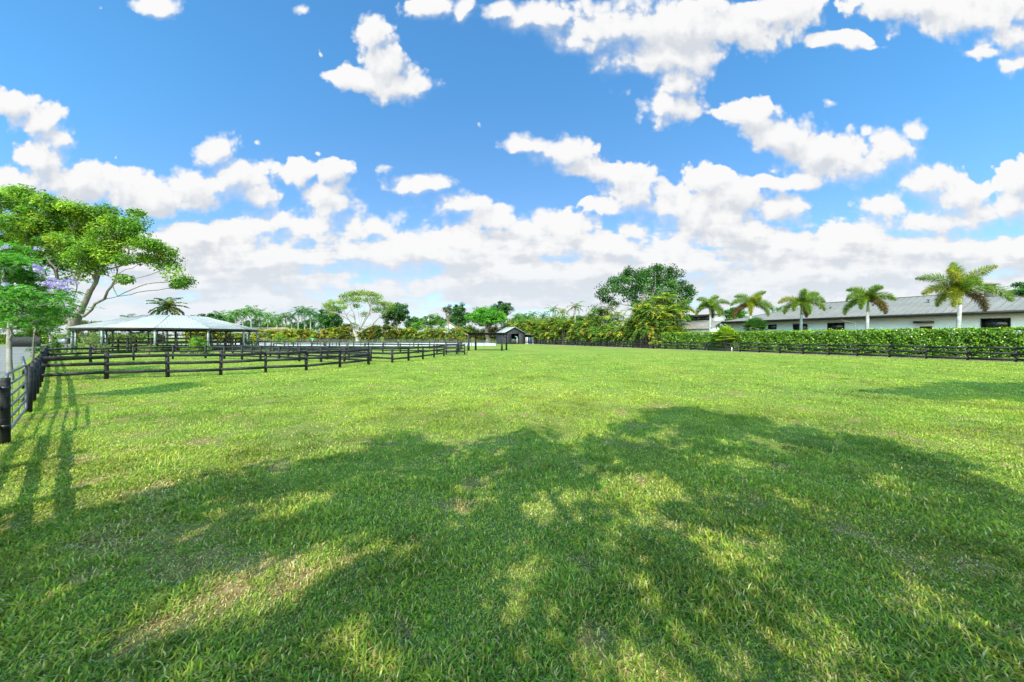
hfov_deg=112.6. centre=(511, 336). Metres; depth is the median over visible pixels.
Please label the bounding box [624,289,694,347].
palm hedge
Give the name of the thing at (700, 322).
clerestory house
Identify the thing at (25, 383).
tube gate
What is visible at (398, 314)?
dark tree
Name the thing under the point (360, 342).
paddock fence
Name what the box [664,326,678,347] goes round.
fan palm
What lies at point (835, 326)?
window
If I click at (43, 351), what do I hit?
board fence
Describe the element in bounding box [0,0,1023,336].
sky
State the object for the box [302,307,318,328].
distant palm
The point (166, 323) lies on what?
round pavilion
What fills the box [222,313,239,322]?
distant palm
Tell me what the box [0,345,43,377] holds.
driveway
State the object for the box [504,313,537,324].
backdrop tree
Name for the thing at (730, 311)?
green tree
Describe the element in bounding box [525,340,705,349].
hedge fence
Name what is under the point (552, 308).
hedge palm
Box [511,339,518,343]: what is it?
half door
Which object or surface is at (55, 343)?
shrub
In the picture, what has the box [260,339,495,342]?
arena rail
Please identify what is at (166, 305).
coconut palm
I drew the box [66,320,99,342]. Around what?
orange tree
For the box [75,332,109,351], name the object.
pale bush
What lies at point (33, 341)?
young tree
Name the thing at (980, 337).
clipped hedge
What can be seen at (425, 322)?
distant tree
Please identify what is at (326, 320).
dark tree
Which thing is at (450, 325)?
gabled house
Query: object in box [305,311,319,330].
distant palm
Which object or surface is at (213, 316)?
distant tree
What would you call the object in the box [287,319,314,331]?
backdrop tree
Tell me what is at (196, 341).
bright bush
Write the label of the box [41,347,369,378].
paddock fence
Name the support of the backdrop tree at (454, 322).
on the ground at (556, 351)
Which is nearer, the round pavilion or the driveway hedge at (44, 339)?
the round pavilion
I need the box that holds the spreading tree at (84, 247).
[0,183,198,347]
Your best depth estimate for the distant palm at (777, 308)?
88.02 m
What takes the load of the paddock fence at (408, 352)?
on the ground at (556, 351)
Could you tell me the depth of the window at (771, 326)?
57.86 m
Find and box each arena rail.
[134,341,496,345]
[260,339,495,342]
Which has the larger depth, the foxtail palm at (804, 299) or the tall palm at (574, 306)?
the tall palm at (574, 306)
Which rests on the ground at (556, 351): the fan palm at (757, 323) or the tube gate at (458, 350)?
the tube gate at (458, 350)
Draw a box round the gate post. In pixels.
[0,377,11,443]
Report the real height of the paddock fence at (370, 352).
1.492 m
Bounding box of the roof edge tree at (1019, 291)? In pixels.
[1007,281,1023,296]
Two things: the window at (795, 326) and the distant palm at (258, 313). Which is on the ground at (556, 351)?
the distant palm at (258, 313)
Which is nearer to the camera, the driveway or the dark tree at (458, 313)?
the driveway
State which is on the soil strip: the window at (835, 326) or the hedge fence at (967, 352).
the hedge fence at (967, 352)
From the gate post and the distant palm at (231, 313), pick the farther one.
the distant palm at (231, 313)
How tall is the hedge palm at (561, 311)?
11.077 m
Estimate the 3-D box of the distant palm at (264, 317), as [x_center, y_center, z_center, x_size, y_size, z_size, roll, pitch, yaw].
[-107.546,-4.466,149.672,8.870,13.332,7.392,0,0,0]
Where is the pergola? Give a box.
[467,333,506,350]
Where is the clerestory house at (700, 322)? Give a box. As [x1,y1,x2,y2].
[680,313,728,334]
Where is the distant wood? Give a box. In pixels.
[0,323,718,336]
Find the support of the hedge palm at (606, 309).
on the ground at (556, 351)
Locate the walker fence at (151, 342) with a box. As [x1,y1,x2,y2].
[89,338,242,351]
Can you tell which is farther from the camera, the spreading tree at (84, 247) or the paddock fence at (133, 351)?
the spreading tree at (84, 247)
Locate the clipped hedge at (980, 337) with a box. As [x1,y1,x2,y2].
[660,326,1023,360]
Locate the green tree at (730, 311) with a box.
[716,307,747,327]
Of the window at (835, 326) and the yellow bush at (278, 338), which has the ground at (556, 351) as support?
the yellow bush at (278, 338)
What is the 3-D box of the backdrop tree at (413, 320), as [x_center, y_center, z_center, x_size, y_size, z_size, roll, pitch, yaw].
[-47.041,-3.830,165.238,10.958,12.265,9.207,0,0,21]
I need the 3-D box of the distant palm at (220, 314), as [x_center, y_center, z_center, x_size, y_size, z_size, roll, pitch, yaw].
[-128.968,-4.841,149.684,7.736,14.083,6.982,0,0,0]
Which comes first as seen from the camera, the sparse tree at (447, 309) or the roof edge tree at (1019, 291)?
the roof edge tree at (1019, 291)
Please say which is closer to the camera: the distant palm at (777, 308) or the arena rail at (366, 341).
the arena rail at (366, 341)
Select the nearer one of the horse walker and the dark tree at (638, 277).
the horse walker
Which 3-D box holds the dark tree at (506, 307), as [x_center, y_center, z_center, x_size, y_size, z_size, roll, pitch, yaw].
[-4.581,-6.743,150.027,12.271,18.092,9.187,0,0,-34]
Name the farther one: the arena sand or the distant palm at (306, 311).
the distant palm at (306, 311)
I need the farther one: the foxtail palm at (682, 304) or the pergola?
the foxtail palm at (682, 304)
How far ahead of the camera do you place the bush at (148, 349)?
40.64 m
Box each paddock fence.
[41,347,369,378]
[46,346,369,363]
[232,345,390,360]
[245,341,461,348]
[273,343,449,352]
[391,345,444,362]
[445,344,464,353]
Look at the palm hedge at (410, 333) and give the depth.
122.66 m
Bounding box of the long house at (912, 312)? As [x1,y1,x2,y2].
[721,283,1023,333]
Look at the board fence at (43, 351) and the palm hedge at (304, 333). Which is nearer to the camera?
the board fence at (43, 351)
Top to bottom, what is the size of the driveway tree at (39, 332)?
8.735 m
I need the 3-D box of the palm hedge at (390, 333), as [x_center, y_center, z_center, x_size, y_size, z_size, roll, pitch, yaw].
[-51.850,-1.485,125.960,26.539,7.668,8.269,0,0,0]
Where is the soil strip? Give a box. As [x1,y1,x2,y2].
[533,344,1022,362]
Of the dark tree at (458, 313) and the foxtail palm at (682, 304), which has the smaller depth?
the foxtail palm at (682, 304)
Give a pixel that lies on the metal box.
(66, 341)
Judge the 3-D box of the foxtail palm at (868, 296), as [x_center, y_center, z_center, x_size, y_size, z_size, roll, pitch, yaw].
[43.222,-2.144,41.487,4.696,8.697,4.429,0,0,35]
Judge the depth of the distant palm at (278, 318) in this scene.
149.27 m
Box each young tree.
[13,272,83,360]
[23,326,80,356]
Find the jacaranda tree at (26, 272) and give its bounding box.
[0,236,103,379]
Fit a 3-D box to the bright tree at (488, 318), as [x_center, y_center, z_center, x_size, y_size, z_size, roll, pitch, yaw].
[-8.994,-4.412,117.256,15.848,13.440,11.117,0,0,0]
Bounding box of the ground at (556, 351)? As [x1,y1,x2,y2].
[0,337,1023,681]
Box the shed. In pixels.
[496,327,535,343]
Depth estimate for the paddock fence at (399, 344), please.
46.10 m
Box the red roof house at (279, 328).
[246,327,293,341]
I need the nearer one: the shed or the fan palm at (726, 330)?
the fan palm at (726, 330)
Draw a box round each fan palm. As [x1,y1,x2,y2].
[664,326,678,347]
[712,325,738,350]
[742,317,770,333]
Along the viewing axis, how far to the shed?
100.42 m
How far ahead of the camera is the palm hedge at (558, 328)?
84.88 m
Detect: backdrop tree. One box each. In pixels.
[239,319,263,327]
[262,319,294,329]
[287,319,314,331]
[402,316,422,327]
[434,314,468,328]
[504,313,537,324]
[559,315,589,320]
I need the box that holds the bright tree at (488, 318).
[464,305,506,342]
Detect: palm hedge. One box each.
[180,327,348,342]
[335,323,403,338]
[399,324,501,342]
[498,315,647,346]
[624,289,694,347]
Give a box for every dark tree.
[312,305,343,330]
[379,302,411,327]
[450,302,467,327]
[492,301,514,324]
[586,263,697,321]
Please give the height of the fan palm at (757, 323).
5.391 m
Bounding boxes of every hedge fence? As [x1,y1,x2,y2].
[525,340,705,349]
[707,342,1023,361]
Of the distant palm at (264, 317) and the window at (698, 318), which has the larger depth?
the distant palm at (264, 317)
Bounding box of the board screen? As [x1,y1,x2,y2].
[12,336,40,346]
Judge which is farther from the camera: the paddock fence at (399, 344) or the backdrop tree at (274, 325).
the backdrop tree at (274, 325)
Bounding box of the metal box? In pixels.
[58,338,69,352]
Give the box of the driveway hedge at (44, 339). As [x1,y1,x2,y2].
[0,333,165,343]
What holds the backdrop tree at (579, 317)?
on the ground at (556, 351)
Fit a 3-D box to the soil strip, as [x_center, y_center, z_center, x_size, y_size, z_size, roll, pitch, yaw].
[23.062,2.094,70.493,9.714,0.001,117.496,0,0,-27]
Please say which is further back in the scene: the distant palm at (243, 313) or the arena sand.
the distant palm at (243, 313)
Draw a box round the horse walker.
[109,330,229,349]
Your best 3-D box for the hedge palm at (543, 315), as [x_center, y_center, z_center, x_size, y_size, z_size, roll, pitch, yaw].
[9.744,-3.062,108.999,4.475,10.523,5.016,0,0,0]
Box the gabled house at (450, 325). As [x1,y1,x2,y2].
[438,322,457,338]
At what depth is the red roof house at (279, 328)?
156.93 m
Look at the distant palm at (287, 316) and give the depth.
151.87 m
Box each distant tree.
[197,312,223,320]
[410,313,446,330]
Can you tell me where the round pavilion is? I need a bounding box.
[68,314,258,352]
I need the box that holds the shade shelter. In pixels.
[177,332,267,345]
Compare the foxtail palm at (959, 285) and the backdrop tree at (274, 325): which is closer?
the foxtail palm at (959, 285)
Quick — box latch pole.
[20,356,25,368]
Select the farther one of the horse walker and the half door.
the half door
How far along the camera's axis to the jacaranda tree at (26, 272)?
16.36 m
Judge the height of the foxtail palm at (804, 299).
8.900 m
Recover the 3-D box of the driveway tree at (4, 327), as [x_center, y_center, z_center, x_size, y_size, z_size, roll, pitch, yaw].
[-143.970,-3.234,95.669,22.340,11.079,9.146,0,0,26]
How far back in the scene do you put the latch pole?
10.43 m
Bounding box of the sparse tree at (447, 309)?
[443,304,452,327]
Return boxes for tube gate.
[4,364,27,429]
[445,345,467,354]
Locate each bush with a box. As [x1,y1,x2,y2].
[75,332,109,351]
[141,345,159,353]
[180,336,214,353]
[266,332,296,344]
[649,337,661,348]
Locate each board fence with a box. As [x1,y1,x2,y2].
[22,355,43,412]
[38,344,49,373]
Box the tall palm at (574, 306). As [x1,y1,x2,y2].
[566,301,584,344]
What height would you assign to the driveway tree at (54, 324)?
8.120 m
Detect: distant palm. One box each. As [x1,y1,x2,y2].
[213,310,228,320]
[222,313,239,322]
[225,310,241,323]
[232,307,250,325]
[239,305,262,327]
[250,308,266,328]
[257,312,278,328]
[266,314,287,330]
[279,311,295,328]
[286,312,299,327]
[289,306,306,328]
[296,306,313,328]
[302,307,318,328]
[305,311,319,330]
[771,305,784,311]
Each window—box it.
[692,316,708,320]
[768,324,775,328]
[793,324,807,332]
[827,322,843,329]
[981,318,1010,328]
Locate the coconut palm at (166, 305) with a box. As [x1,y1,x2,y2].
[146,297,187,344]
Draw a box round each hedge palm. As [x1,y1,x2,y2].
[527,311,538,319]
[536,311,548,319]
[544,306,557,317]
[554,307,569,317]
[600,303,615,316]
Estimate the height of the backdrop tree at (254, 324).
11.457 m
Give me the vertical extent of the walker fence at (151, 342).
2.210 m
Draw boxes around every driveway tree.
[0,312,16,331]
[13,314,60,336]
[29,315,66,343]
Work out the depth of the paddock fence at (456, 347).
41.23 m
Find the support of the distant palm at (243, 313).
on the ground at (556, 351)
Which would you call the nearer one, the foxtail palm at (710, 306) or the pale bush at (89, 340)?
the pale bush at (89, 340)
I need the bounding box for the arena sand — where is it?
[179,343,495,345]
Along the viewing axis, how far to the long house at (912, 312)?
45.14 m
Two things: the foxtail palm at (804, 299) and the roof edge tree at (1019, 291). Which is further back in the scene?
the roof edge tree at (1019, 291)
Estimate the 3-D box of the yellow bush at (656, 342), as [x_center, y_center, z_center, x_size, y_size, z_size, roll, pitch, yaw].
[25.006,1.092,59.945,2.375,2.417,1.687,0,0,0]
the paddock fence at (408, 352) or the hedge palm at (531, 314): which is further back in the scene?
the hedge palm at (531, 314)
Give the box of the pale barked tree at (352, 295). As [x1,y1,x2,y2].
[321,288,395,340]
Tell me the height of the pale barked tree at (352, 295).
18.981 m
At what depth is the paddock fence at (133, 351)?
29.87 m
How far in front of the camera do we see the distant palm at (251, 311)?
147.69 m
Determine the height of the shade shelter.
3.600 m
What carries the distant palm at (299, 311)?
on the ground at (556, 351)
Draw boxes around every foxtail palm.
[666,299,694,321]
[695,294,729,348]
[730,290,773,349]
[778,288,826,351]
[842,284,896,329]
[915,262,1015,356]
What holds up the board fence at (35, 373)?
on the ground at (556, 351)
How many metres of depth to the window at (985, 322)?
38.10 m

